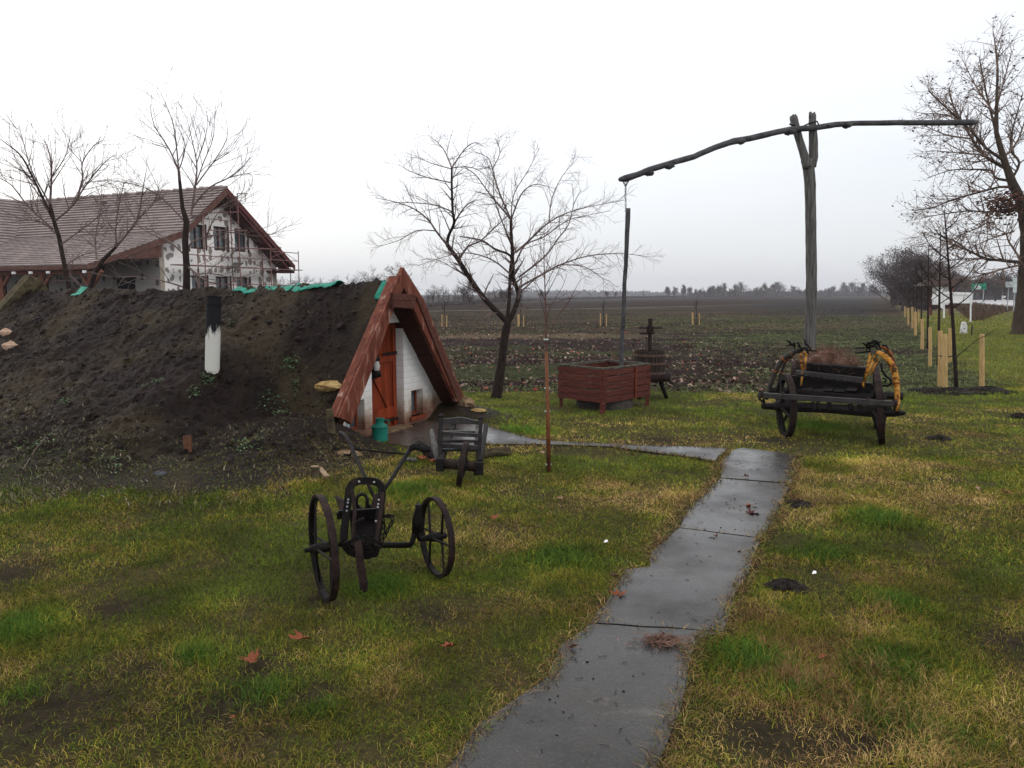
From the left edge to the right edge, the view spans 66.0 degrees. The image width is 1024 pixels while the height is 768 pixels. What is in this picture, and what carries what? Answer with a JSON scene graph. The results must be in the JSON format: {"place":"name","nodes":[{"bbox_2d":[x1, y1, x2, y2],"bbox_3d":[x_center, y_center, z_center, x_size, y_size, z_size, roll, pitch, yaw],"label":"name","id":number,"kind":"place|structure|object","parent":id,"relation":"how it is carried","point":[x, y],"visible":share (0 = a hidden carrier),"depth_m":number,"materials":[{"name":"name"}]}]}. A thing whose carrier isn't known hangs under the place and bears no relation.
{"place":"outdoors","nodes":[
{"label":"outdoors","id":0,"kind":"place"},
{"bbox_2d":[0,295,1023,767],"bbox_3d":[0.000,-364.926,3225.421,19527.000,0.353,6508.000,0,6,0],"label":"ground","id":1,"kind":"structure","parent":0,"point":[758,743],"depth_m":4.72,"materials":[{"name":"plant"}]},
{"bbox_2d":[0,99,142,289],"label":"bare tree","id":2,"kind":"object","parent":1,"relation":"on","point":[34,181],"visible":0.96,"depth_m":15.36,"materials":[{"name":"brown plant"}]},
{"bbox_2d":[47,151,170,287],"bbox_3d":[-7.539,-2.188,15.123,2.527,4.363,1.054,0,6,0],"label":"bare tree","id":3,"kind":"object","parent":1,"relation":"on","point":[98,268],"visible":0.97,"depth_m":14.97,"materials":[{"name":"brown plant"}]},
{"bbox_2d":[0,185,294,300],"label":"house","id":4,"kind":"structure","parent":1,"relation":"on","point":[29,247],"depth_m":44.57,"materials":[{"name":"tile"}]},
{"bbox_2d":[190,224,207,249],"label":"window","id":5,"kind":"structure","parent":4,"relation":"in","point":[196,233],"depth_m":44.19,"materials":[{"name":"clear glass"}]},
{"bbox_2d":[192,275,208,287],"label":"window","id":6,"kind":"structure","parent":4,"relation":"in","point":[194,284],"depth_m":44.27,"materials":[{"name":"grey glass"}]},
{"bbox_2d":[213,226,229,251],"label":"window","id":7,"kind":"structure","parent":4,"relation":"in","point":[221,242],"depth_m":45.68,"materials":[{"name":"clear glass"}]},
{"bbox_2d":[216,276,231,288],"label":"window","id":8,"kind":"structure","parent":4,"relation":"in","point":[225,281],"depth_m":46.09,"materials":[{"name":"grey glass"}]},
{"bbox_2d":[234,228,248,252],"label":"window","id":9,"kind":"structure","parent":4,"relation":"in","point":[242,238],"depth_m":47.19,"materials":[{"name":"grey glass"}]},
{"bbox_2d":[237,276,250,286],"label":"window","id":10,"kind":"structure","parent":4,"relation":"in","point":[243,279],"depth_m":47.51,"materials":[{"name":"grey glass"}]},
{"bbox_2d":[80,59,296,290],"bbox_3d":[-5.821,-2.799,14.302,4.151,5.757,2.202,0,6,0],"label":"bare tree","id":11,"kind":"object","parent":1,"relation":"on","point":[185,251],"visible":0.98,"depth_m":14.28,"materials":[{"name":"brown plant"}]},
{"bbox_2d":[0,267,463,436],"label":"dugout house","id":12,"kind":"structure","parent":1,"relation":"on","point":[416,381],"depth_m":9.72,"materials":[{"name":"brown wood"}]},
{"bbox_2d":[346,411,357,429],"bbox_3d":[-1.895,0.366,9.037,0.040,0.360,0.360,3,7,25],"label":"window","id":13,"kind":"structure","parent":12,"relation":"in","point":[354,425],"depth_m":9.17,"materials":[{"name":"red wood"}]},
{"bbox_2d":[372,355,380,378],"bbox_3d":[-1.601,-0.203,9.284,0.114,0.300,0.150,3,7,25],"label":"lantern","id":14,"kind":"object","parent":12,"relation":"attached to","point":[376,372],"visible":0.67,"depth_m":9.25,"materials":[{"name":"black metal"}]},
{"bbox_2d":[372,323,397,426],"bbox_3d":[-1.596,-0.104,9.599,0.090,1.378,0.685,3,7,25],"label":"door","id":15,"kind":"structure","parent":12,"relation":"in","point":[384,388],"depth_m":9.71,"materials":[{"name":"orange paint"}]},
{"bbox_2d":[411,390,416,414],"bbox_3d":[-1.334,0.232,10.244,0.040,0.336,0.294,3,7,25],"label":"window","id":16,"kind":"structure","parent":12,"relation":"in","point":[414,392],"depth_m":10.33,"materials":[{"name":"red wood"}]},
{"bbox_2d":[170,193,302,288],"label":"scaffold","id":17,"kind":"object","parent":1,"relation":"on","point":[236,264],"visible":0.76,"depth_m":45.37,"materials":[{"name":"paint"}]},
{"bbox_2d":[239,646,258,662],"bbox_3d":[-1.176,1.215,3.529,0.089,0.055,0.109,0,6,-2],"label":"fallen leaf","id":18,"kind":"object","parent":1,"relation":"on","point":[251,657],"visible":1,"depth_m":3.54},
{"bbox_2d":[0,280,508,503],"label":"earth mound","id":19,"kind":"object","parent":1,"relation":"on","point":[350,333],"visible":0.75,"depth_m":8.66,"materials":[{"name":"soil"}]},
{"bbox_2d":[0,328,11,336],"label":"brick chunk","id":20,"kind":"object","parent":19,"relation":"on","point":[5,331],"visible":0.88,"depth_m":10.62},
{"bbox_2d":[1,340,17,349],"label":"brick chunk","id":21,"kind":"object","parent":19,"relation":"on","point":[8,344],"visible":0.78,"depth_m":10.28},
{"bbox_2d":[70,286,87,295],"bbox_3d":[-6.260,-1.342,11.418,0.151,0.144,0.238,3,7,25],"label":"tarpaulin","id":22,"kind":"object","parent":19,"relation":"on","point":[81,289],"visible":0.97,"depth_m":11.40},
{"bbox_2d":[19,316,328,472],"bbox_3d":[-3.459,-0.018,8.241,2.859,1.304,2.648,3,7,24],"label":"chickweed","id":23,"kind":"object","parent":19,"relation":"on","point":[290,365],"visible":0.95,"depth_m":8.50,"materials":[{"name":"green plant"}]},
{"bbox_2d":[183,435,191,451],"bbox_3d":[-3.068,0.594,7.458,0.085,0.218,0.050,0,6,0],"label":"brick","id":24,"kind":"object","parent":19,"relation":"on","point":[187,441],"visible":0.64,"depth_m":7.44,"materials":[{"name":"brown brick"}]},
{"bbox_2d":[0,278,381,469],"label":"soil clods","id":25,"kind":"object","parent":19,"relation":"on","point":[229,380],"visible":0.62,"depth_m":8.82,"materials":[{"name":"soil"}]},
{"bbox_2d":[205,295,221,373],"bbox_3d":[-3.284,-0.500,8.663,0.221,0.950,0.167,0,6,0],"label":"stove pipe","id":26,"kind":"object","parent":19,"relation":"on","point":[213,333],"visible":0.95,"depth_m":8.60,"materials":[{"name":"white metal"}]},
{"bbox_2d":[0,290,523,510],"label":"weeds","id":27,"kind":"object","parent":19,"relation":"on","point":[53,488],"visible":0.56,"depth_m":7.02,"materials":[{"name":"green plant"}]},
{"bbox_2d":[232,285,294,293],"bbox_3d":[-3.144,-1.191,10.062,0.952,0.141,0.276,3,7,25],"label":"tarpaulin","id":28,"kind":"object","parent":19,"relation":"on","point":[244,289],"visible":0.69,"depth_m":10.03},
{"bbox_2d":[291,280,344,291],"bbox_3d":[-2.379,-1.193,9.689,0.651,0.162,0.281,3,7,25],"label":"tarpaulin","id":29,"kind":"object","parent":19,"relation":"on","point":[323,285],"visible":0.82,"depth_m":9.61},
{"bbox_2d":[320,467,329,478],"bbox_3d":[-1.685,0.794,7.025,0.050,0.082,0.146,-6,9,-41],"label":"wood chip","id":30,"kind":"object","parent":19,"relation":"on","point":[324,474],"visible":0.79,"depth_m":7.00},
{"bbox_2d":[315,380,341,391],"bbox_3d":[-1.968,0.025,8.537,0.239,0.133,0.244,5,8,36],"label":"stone","id":31,"kind":"object","parent":19,"relation":"on","point":[330,385],"visible":0.94,"depth_m":8.48,"materials":[{"name":"yellow stone"}]},
{"bbox_2d":[326,409,335,433],"bbox_3d":[-1.831,0.399,7.988,0.112,0.299,0.092,0,6,0],"label":"post stub","id":32,"kind":"object","parent":19,"relation":"on","point":[331,427],"visible":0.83,"depth_m":7.95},
{"bbox_2d":[337,449,361,455],"bbox_3d":[-1.626,0.680,7.704,0.313,0.088,0.166,0,6,0],"label":"stone","id":33,"kind":"object","parent":19,"relation":"on","point":[344,451],"visible":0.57,"depth_m":7.67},
{"bbox_2d":[371,417,388,441],"bbox_3d":[-1.497,0.514,8.958,0.208,0.255,0.196,0,6,0],"label":"milk can","id":34,"kind":"object","parent":19,"relation":"on","point":[379,427],"visible":0.98,"depth_m":8.89,"materials":[{"name":"green metal"}]},
{"bbox_2d":[374,280,386,299],"bbox_3d":[-1.499,-1.092,9.125,0.114,0.261,0.222,3,7,25],"label":"tarpaulin","id":35,"kind":"object","parent":19,"relation":"on","point":[380,290],"visible":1,"depth_m":9.11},
{"bbox_2d":[457,395,475,406],"bbox_3d":[-0.634,0.273,10.747,0.277,0.258,0.217,0,6,0],"label":"stone","id":36,"kind":"object","parent":19,"relation":"on","point":[465,401],"visible":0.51,"depth_m":10.69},
{"bbox_2d":[288,629,310,638],"bbox_3d":[-0.999,1.201,3.752,0.121,0.044,0.091,0,6,3],"label":"fallen leaf","id":37,"kind":"object","parent":1,"relation":"on","point":[299,635],"visible":1,"depth_m":3.76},
{"bbox_2d":[311,467,319,480],"bbox_3d":[-1.747,0.805,6.984,0.092,0.150,0.092,0,6,0],"label":"stone","id":38,"kind":"object","parent":1,"relation":"on","point":[315,473],"visible":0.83,"depth_m":6.95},
{"bbox_2d":[355,265,377,281],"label":"distant tree","id":39,"kind":"object","parent":1,"relation":"on","point":[367,275],"visible":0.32,"depth_m":103.75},
{"bbox_2d":[304,431,454,601],"bbox_3d":[-0.751,0.760,4.712,0.864,0.730,1.425,0,6,0],"label":"plough","id":40,"kind":"object","parent":1,"relation":"on","point":[367,522],"visible":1,"depth_m":4.42,"materials":[{"name":"black metal"}]},
{"bbox_2d":[382,261,413,279],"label":"distant tree","id":41,"kind":"object","parent":1,"relation":"on","point":[392,271],"visible":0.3,"depth_m":102.13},
{"bbox_2d":[416,441,434,460],"bbox_3d":[-0.840,0.689,8.019,0.101,0.130,0.585,-3,7,-24],"label":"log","id":42,"kind":"object","parent":1,"relation":"on","point":[430,455],"visible":0.33,"depth_m":7.97,"materials":[{"name":"black wood"}]},
{"bbox_2d":[387,420,478,446],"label":"muddy forecourt","id":43,"kind":"structure","parent":1,"relation":"on","point":[418,431],"depth_m":9.46,"materials":[{"name":"concrete"}]},
{"bbox_2d":[429,413,487,486],"bbox_3d":[-0.518,0.554,7.272,0.561,0.584,1.282,0,6,0],"label":"wheelbarrow","id":44,"kind":"object","parent":1,"relation":"on","point":[462,464],"visible":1,"depth_m":7.06,"materials":[{"name":"black wood"}]},
{"bbox_2d":[455,282,478,305],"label":"bushy tree","id":45,"kind":"object","parent":1,"relation":"on","point":[466,293],"visible":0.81,"depth_m":110.51,"materials":[{"name":"grey plant"}]},
{"bbox_2d":[475,446,510,457],"bbox_3d":[-0.192,0.707,8.060,0.377,0.108,0.093,-3,7,-27],"label":"log","id":46,"kind":"object","parent":1,"relation":"on","point":[498,451],"visible":0.83,"depth_m":8.05,"materials":[{"name":"wood"}]},
{"bbox_2d":[1,290,1023,456],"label":"grass","id":47,"kind":"structure","parent":1,"relation":"on","point":[799,425],"depth_m":10.16,"materials":[{"name":"plant"}]},
{"bbox_2d":[364,121,663,398],"bbox_3d":[0.103,-1.954,12.381,4.946,4.533,2.133,0,6,0],"label":"bare tree","id":48,"kind":"object","parent":1,"relation":"on","point":[497,389],"visible":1,"depth_m":12.40,"materials":[{"name":"brown plant"}]},
{"bbox_2d":[518,219,594,470],"bbox_3d":[0.413,-0.317,7.294,0.660,2.402,0.483,1,7,12],"label":"young tree","id":49,"kind":"object","parent":1,"relation":"on","point":[545,313],"visible":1,"depth_m":7.29,"materials":[{"name":"brown plant"}]},
{"bbox_2d":[545,352,550,471],"bbox_3d":[0.336,0.262,7.365,0.065,1.129,0.040,0,6,0],"label":"stake","id":50,"kind":"object","parent":49,"relation":"attached to","point":[547,417],"visible":1,"depth_m":7.36,"materials":[{"name":"wood"}]},
{"bbox_2d":[558,359,650,413],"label":"well kerb","id":51,"kind":"structure","parent":1,"relation":"on","point":[602,390],"depth_m":11.41,"materials":[{"name":"brown wood"}]},
{"bbox_2d":[423,423,806,767],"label":"verge grass","id":52,"kind":"structure","parent":1,"relation":"on","point":[717,470],"depth_m":4.13,"materials":[{"name":"plant"}]},
{"bbox_2d":[437,320,866,392],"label":"leaf litter","id":53,"kind":"object","parent":1,"relation":"on","point":[679,381],"visible":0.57,"depth_m":20.09,"materials":[{"name":"plant"}]},
{"bbox_2d":[425,289,880,305],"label":"brush strip","id":54,"kind":"object","parent":1,"relation":"on","point":[820,293],"visible":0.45,"depth_m":470.52,"materials":[{"name":"plant"}]},
{"bbox_2d":[633,318,673,399],"bbox_3d":[2.234,-0.409,12.749,0.737,1.298,0.743,0,6,0],"label":"fruit press","id":55,"kind":"object","parent":1,"relation":"on","point":[660,375],"visible":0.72,"depth_m":12.55,"materials":[{"name":"metal"}]},
{"bbox_2d":[432,306,906,337],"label":"field weeds","id":56,"kind":"object","parent":1,"relation":"on","point":[681,318],"visible":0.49,"depth_m":49.27,"materials":[{"name":"brown plant"}]},
{"bbox_2d":[483,288,888,295],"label":"wood","id":57,"kind":"object","parent":1,"relation":"on","point":[576,292],"visible":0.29,"depth_m":1079.30,"materials":[{"name":"plant"}]},
{"bbox_2d":[434,315,997,395],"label":"field weeds","id":58,"kind":"object","parent":1,"relation":"on","point":[902,387],"visible":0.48,"depth_m":25.96,"materials":[{"name":"green plant"}]},
{"bbox_2d":[763,578,810,594],"bbox_3d":[1.565,1.162,4.488,0.242,0.115,0.192,6,9,44],"label":"molehill","id":59,"kind":"object","parent":1,"relation":"on","point":[785,584],"visible":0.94,"depth_m":4.44,"materials":[{"name":"black soil"}]},
{"bbox_2d":[783,499,813,507],"bbox_3d":[2.254,0.957,6.264,0.262,0.086,0.185,0,6,0],"label":"molehill","id":60,"kind":"object","parent":1,"relation":"on","point":[796,503],"visible":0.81,"depth_m":6.22,"materials":[{"name":"black soil"}]},
{"bbox_2d":[789,112,828,354],"bbox_3d":[4.716,-2.072,12.825,0.688,4.589,0.229,-1,7,-8],"label":"sweep post","id":61,"kind":"object","parent":1,"relation":"on","point":[809,162],"visible":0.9,"depth_m":12.72,"materials":[{"name":"grey wood"}]},
{"bbox_2d":[618,119,977,181],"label":"sweep beam","id":62,"kind":"structure","parent":61,"relation":"on","point":[671,164],"depth_m":12.31,"materials":[{"name":"wood"}]},
{"bbox_2d":[622,177,630,211],"bbox_3d":[1.602,-2.665,11.105,0.137,0.482,0.075,0,6,0],"label":"hanging chain","id":63,"kind":"object","parent":62,"relation":"hanging from","point":[625,185],"visible":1,"depth_m":11.06,"materials":[{"name":"metal"}]},
{"bbox_2d":[619,208,630,381],"bbox_3d":[1.613,-1.242,11.292,0.132,2.507,0.076,0,6,0],"label":"hanging pole","id":64,"kind":"object","parent":63,"relation":"hanging from","point":[625,270],"visible":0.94,"depth_m":11.25,"materials":[{"name":"wood"}]},
{"bbox_2d":[757,343,905,443],"bbox_3d":[3.845,0.018,9.490,1.600,1.177,2.063,3,7,25],"label":"horse drawn drill","id":65,"kind":"object","parent":1,"relation":"on","point":[829,386],"visible":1,"depth_m":9.01,"materials":[{"name":"black wood"}]},
{"bbox_2d":[765,340,811,399],"bbox_3d":[3.227,-0.175,9.322,0.491,0.717,0.396,0,6,0],"label":"horse collar","id":66,"kind":"object","parent":65,"relation":"attached to","point":[784,360],"visible":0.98,"depth_m":9.25,"materials":[{"name":"leather"}]},
{"bbox_2d":[793,342,868,374],"bbox_3d":[3.829,-0.270,9.505,0.751,0.480,1.005,0,6,0],"label":"hay","id":67,"kind":"object","parent":65,"relation":"on","point":[826,356],"visible":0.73,"depth_m":9.36},
{"bbox_2d":[862,339,900,411],"bbox_3d":[4.135,-0.110,8.744,0.338,0.775,0.453,-6,9,-45],"label":"horse collar","id":68,"kind":"object","parent":65,"relation":"attached to","point":[890,361],"visible":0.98,"depth_m":8.69,"materials":[{"name":"leather"}]},
{"bbox_2d":[855,249,904,307],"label":"bushy tree","id":69,"kind":"object","parent":1,"relation":"on","point":[871,273],"visible":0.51,"depth_m":99.42,"materials":[{"name":"grey plant"}]},
{"bbox_2d":[873,240,942,309],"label":"bushy tree","id":70,"kind":"object","parent":1,"relation":"on","point":[892,255],"visible":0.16,"depth_m":83.44,"materials":[{"name":"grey plant"}]},
{"bbox_2d":[899,278,920,321],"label":"sapling","id":71,"kind":"object","parent":1,"relation":"on","point":[909,300],"visible":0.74,"depth_m":47.81,"materials":[{"name":"brown plant"}]},
{"bbox_2d":[914,312,916,335],"bbox_3d":[16.054,-2.360,31.353,0.155,1.030,0.102,0,6,0],"label":"stake","id":72,"kind":"object","parent":1,"relation":"on","point":[915,323],"visible":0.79,"depth_m":31.32,"materials":[{"name":"brown wood"}]},
{"bbox_2d":[875,248,956,310],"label":"bushy tree","id":73,"kind":"object","parent":1,"relation":"on","point":[908,277],"visible":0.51,"depth_m":78.47,"materials":[{"name":"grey plant"}]},
{"bbox_2d":[903,279,932,311],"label":"sapling","id":74,"kind":"object","parent":1,"relation":"on","point":[916,294],"visible":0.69,"depth_m":37.96,"materials":[{"name":"brown plant"}]},
{"bbox_2d":[874,246,962,310],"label":"bushy tree","id":75,"kind":"object","parent":1,"relation":"on","point":[903,267],"visible":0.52,"depth_m":79.22,"materials":[{"name":"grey plant"}]},
{"bbox_2d":[905,262,936,333],"bbox_3d":[16.172,-3.455,31.120,1.403,3.258,1.519,2,7,15],"label":"sapling","id":76,"kind":"object","parent":1,"relation":"on","point":[921,288],"visible":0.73,"depth_m":31.23,"materials":[{"name":"brown plant"}]},
{"bbox_2d":[920,319,923,349],"bbox_3d":[12.443,-1.487,23.904,0.146,0.977,0.094,0,6,0],"label":"stake","id":77,"kind":"object","parent":1,"relation":"on","point":[922,335],"visible":0.79,"depth_m":23.87,"materials":[{"name":"brown wood"}]},
{"bbox_2d":[890,291,960,309],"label":"verge brush","id":78,"kind":"object","parent":1,"relation":"on","point":[924,305],"visible":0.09,"depth_m":91.76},
{"bbox_2d":[928,327,931,366],"bbox_3d":[9.743,-0.846,18.366,0.128,0.955,0.077,0,6,0],"label":"stake","id":79,"kind":"object","parent":1,"relation":"on","point":[929,346],"visible":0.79,"depth_m":18.34,"materials":[{"name":"brown wood"}]},
{"bbox_2d":[911,241,952,348],"bbox_3d":[12.602,-2.635,23.889,1.789,3.264,0.966,-6,9,-44],"label":"sapling","id":80,"kind":"object","parent":1,"relation":"on","point":[927,295],"visible":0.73,"depth_m":23.78,"materials":[{"name":"brown plant"}]},
{"bbox_2d":[914,279,957,314],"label":"notice board","id":81,"kind":"object","parent":1,"relation":"on","point":[932,303],"visible":0.38,"depth_m":62.46,"materials":[{"name":"brown wood"}]},
{"bbox_2d":[924,434,952,440],"bbox_3d":[4.930,0.635,9.101,0.286,0.109,0.220,4,8,34],"label":"molehill","id":82,"kind":"object","parent":1,"relation":"on","point":[940,437],"visible":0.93,"depth_m":9.05,"materials":[{"name":"black soil"}]},
{"bbox_2d":[915,231,963,364],"bbox_3d":[9.996,-2.034,18.849,1.518,3.206,0.734,-2,7,-16],"label":"sapling","id":83,"kind":"object","parent":1,"relation":"on","point":[939,297],"visible":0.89,"depth_m":18.76,"materials":[{"name":"brown plant"}]},
{"bbox_2d":[937,331,942,386],"bbox_3d":[7.689,-0.422,14.150,0.144,1.065,0.085,0,6,0],"label":"stake","id":84,"kind":"object","parent":1,"relation":"on","point":[939,376],"visible":0.65,"depth_m":14.12,"materials":[{"name":"brown wood"}]},
{"bbox_2d":[906,387,990,395],"bbox_3d":[7.528,0.121,13.495,1.484,0.157,1.050,0,6,0],"label":"soil bed","id":85,"kind":"object","parent":1,"relation":"on","point":[935,391],"visible":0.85,"depth_m":13.28,"materials":[{"name":"soil"}]},
{"bbox_2d":[942,334,947,386],"bbox_3d":[7.472,-0.344,13.603,0.143,1.035,0.085,0,6,0],"label":"stake","id":86,"kind":"object","parent":85,"relation":"on","point":[944,360],"visible":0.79,"depth_m":13.57,"materials":[{"name":"brown wood"}]},
{"bbox_2d":[922,211,992,386],"bbox_3d":[7.691,-1.405,13.484,1.549,3.174,0.559,0,6,0],"label":"sapling","id":87,"kind":"object","parent":85,"relation":"on","point":[955,368],"visible":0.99,"depth_m":13.51,"materials":[{"name":"brown plant"}]},
{"bbox_2d":[948,328,951,362],"bbox_3d":[10.735,-0.923,19.315,0.126,0.893,0.076,0,6,0],"label":"stake","id":88,"kind":"object","parent":1,"relation":"on","point":[949,344],"visible":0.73,"depth_m":19.29,"materials":[{"name":"brown wood"}]},
{"bbox_2d":[931,287,972,321],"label":"arrow sign","id":89,"kind":"object","parent":1,"relation":"on","point":[958,297],"visible":0.7,"depth_m":46.72,"materials":[{"name":"metal"}]},
{"bbox_2d":[936,259,970,290],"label":"bushy tree","id":90,"kind":"object","parent":1,"relation":"on","point":[952,270],"visible":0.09,"depth_m":126.72,"materials":[{"name":"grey plant"}]},
{"bbox_2d":[892,12,1023,334],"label":"plane tree","id":91,"kind":"object","parent":1,"relation":"on","point":[1007,205],"visible":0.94,"depth_m":32.02,"materials":[{"name":"brown plant"}]},
{"bbox_2d":[902,311,1023,394],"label":"grass","id":92,"kind":"structure","parent":1,"relation":"on","point":[977,337],"depth_m":27.34,"materials":[{"name":"plant"}]},
{"bbox_2d":[960,322,966,332],"bbox_3d":[19.201,-2.389,33.496,0.247,0.519,0.150,0,6,0],"label":"marker stone","id":93,"kind":"object","parent":1,"relation":"on","point":[963,327],"visible":0.74,"depth_m":33.43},
{"bbox_2d":[971,283,985,304],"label":"road sign","id":94,"kind":"object","parent":1,"relation":"on","point":[979,286],"visible":0.61,"depth_m":109.17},
{"bbox_2d":[979,334,984,385],"bbox_3d":[8.272,-0.368,13.872,0.146,1.022,0.083,0,6,0],"label":"stake","id":95,"kind":"object","parent":1,"relation":"on","point":[982,364],"visible":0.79,"depth_m":13.84,"materials":[{"name":"brown wood"}]},
{"bbox_2d":[955,301,1014,320],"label":"ditch weeds","id":96,"kind":"object","parent":1,"relation":"on","point":[980,311],"visible":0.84,"depth_m":71.52,"materials":[{"name":"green plant"}]},
{"bbox_2d":[962,285,1015,299],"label":"roadside wood","id":97,"kind":"object","parent":1,"relation":"on","point":[978,297],"visible":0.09,"depth_m":222.60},
{"bbox_2d":[974,276,1004,300],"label":"distant tree","id":98,"kind":"object","parent":1,"relation":"on","point":[986,290],"visible":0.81,"depth_m":177.57,"materials":[{"name":"plant"}]},
{"bbox_2d":[965,386,1017,394],"bbox_3d":[8.143,0.144,13.410,0.842,0.236,0.639,0,6,0],"label":"soil heap","id":99,"kind":"object","parent":1,"relation":"on","point":[994,389],"visible":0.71,"depth_m":13.28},
{"bbox_2d":[979,271,1014,300],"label":"distant tree","id":100,"kind":"object","parent":1,"relation":"on","point":[996,275],"visible":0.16,"depth_m":187.59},
{"bbox_2d":[994,272,1013,295],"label":"distant tree","id":101,"kind":"object","parent":1,"relation":"on","point":[1004,291],"visible":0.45,"depth_m":183.51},
{"bbox_2d":[1013,278,1016,310],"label":"road sign","id":102,"kind":"object","parent":1,"relation":"on","point":[1014,286],"visible":0.65,"depth_m":78.43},
{"bbox_2d":[1007,412,1023,418],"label":"molehill","id":103,"kind":"object","parent":1,"relation":"on","point":[1019,415],"visible":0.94,"depth_m":10.64,"materials":[{"name":"black soil"}]},
{"bbox_2d":[0,409,1023,571],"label":"grass","id":104,"kind":"structure","parent":0,"point":[883,517],"depth_m":5.93,"materials":[{"name":"plant"}]},
{"bbox_2d":[0,0,1023,294],"label":"sky","id":105,"kind":"structure","parent":0,"point":[333,88],"materials":[{"name":"white"}]},
{"bbox_2d":[427,424,726,462],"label":"side path","id":106,"kind":"structure","parent":0,"point":[495,435],"depth_m":8.62,"materials":[{"name":"concrete"}]},
{"bbox_2d":[447,448,798,767],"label":"path","id":107,"kind":"structure","parent":0,"point":[672,595],"depth_m":3.63,"materials":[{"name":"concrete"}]},
{"bbox_2d":[490,456,786,752],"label":"path crumbs","id":108,"kind":"object","parent":107,"relation":"on","point":[637,643],"visible":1,"depth_m":3.51,"materials":[{"name":"black soil"}]},
{"bbox_2d":[613,628,694,651],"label":"dead leaves","id":109,"kind":"object","parent":107,"relation":"on","point":[658,639],"visible":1,"depth_m":3.71,"materials":[{"name":"plant"}]},
{"bbox_2d":[973,300,1014,305],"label":"road","id":110,"kind":"structure","parent":0,"point":[1010,302],"depth_m":178.18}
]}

